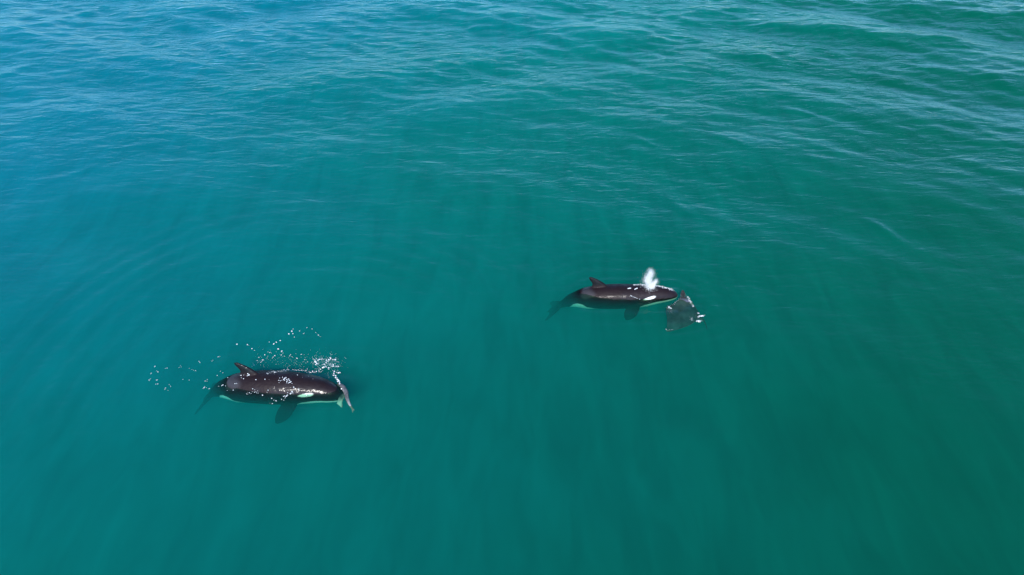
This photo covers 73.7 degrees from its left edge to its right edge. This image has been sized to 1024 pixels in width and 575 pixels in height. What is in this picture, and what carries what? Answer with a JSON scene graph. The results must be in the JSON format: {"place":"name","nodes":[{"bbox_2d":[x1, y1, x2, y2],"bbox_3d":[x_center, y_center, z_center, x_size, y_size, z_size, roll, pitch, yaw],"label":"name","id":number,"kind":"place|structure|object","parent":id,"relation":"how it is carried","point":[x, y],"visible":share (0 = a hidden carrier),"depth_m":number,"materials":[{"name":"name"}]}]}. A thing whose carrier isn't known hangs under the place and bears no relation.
{"place":"outdoors","nodes":[
{"label":"outdoors","id":0,"kind":"place"},
{"bbox_2d":[0,0,1023,574],"bbox_3d":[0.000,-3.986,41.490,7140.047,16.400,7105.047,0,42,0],"label":"sea","id":1,"kind":"structure","parent":0,"point":[996,72],"depth_m":35.15,"materials":[{"name":"liquid"}]},
{"bbox_2d":[157,333,306,403],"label":"splash droplets","id":2,"kind":"object","parent":1,"relation":"on","point":[256,379],"visible":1,"depth_m":21.83,"materials":[{"name":"white liquid"}]},
{"bbox_2d":[194,362,344,423],"bbox_3d":[-7.931,3.374,22.214,5.209,2.016,1.693,10,43,11],"label":"orca","id":3,"kind":"object","parent":1,"relation":"on","point":[267,385],"visible":0.98,"depth_m":21.74,"materials":[{"name":"black"}]},
{"bbox_2d":[337,383,353,412],"bbox_3d":[-5.322,3.553,21.549,0.432,0.369,1.351,-17,45,-18],"label":"fish","id":4,"kind":"object","parent":3,"relation":"attached to","point":[345,394],"visible":1,"depth_m":21.60},
{"bbox_2d":[272,351,342,388],"bbox_3d":[-6.955,2.505,22.363,3.493,0.388,1.730,5,42,5],"label":"wash foam","id":5,"kind":"object","parent":1,"relation":"on","point":[322,367],"visible":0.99,"depth_m":22.42,"materials":[{"name":"white"}]},
{"bbox_2d":[545,277,677,320],"bbox_3d":[3.688,0.479,25.376,4.774,1.796,1.362,6,42,7],"label":"orca","id":6,"kind":"object","parent":1,"relation":"on","point":[598,294],"visible":0.99,"depth_m":24.98,"materials":[{"name":"black"}]},
{"bbox_2d":[642,269,659,291],"bbox_3d":[4.982,-0.312,24.681,0.800,1.028,0.720,0,42,0],"label":"blow spray","id":7,"kind":"object","parent":6,"relation":"on","point":[649,281],"visible":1,"depth_m":24.73,"materials":[{"name":"white liquid"}]},
{"bbox_2d":[628,283,671,299],"bbox_3d":[5.065,0.006,25.165,1.733,0.319,0.862,-10,43,-11],"label":"bow foam","id":8,"kind":"object","parent":1,"relation":"on","point":[643,284],"visible":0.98,"depth_m":24.99,"materials":[{"name":"white"}]},
{"bbox_2d":[666,290,707,331],"bbox_3d":[6.111,0.928,24.587,1.694,1.132,1.158,-12,43,-13],"label":"ray","id":9,"kind":"object","parent":1,"relation":"in","point":[683,312],"visible":1,"depth_m":24.47}
]}

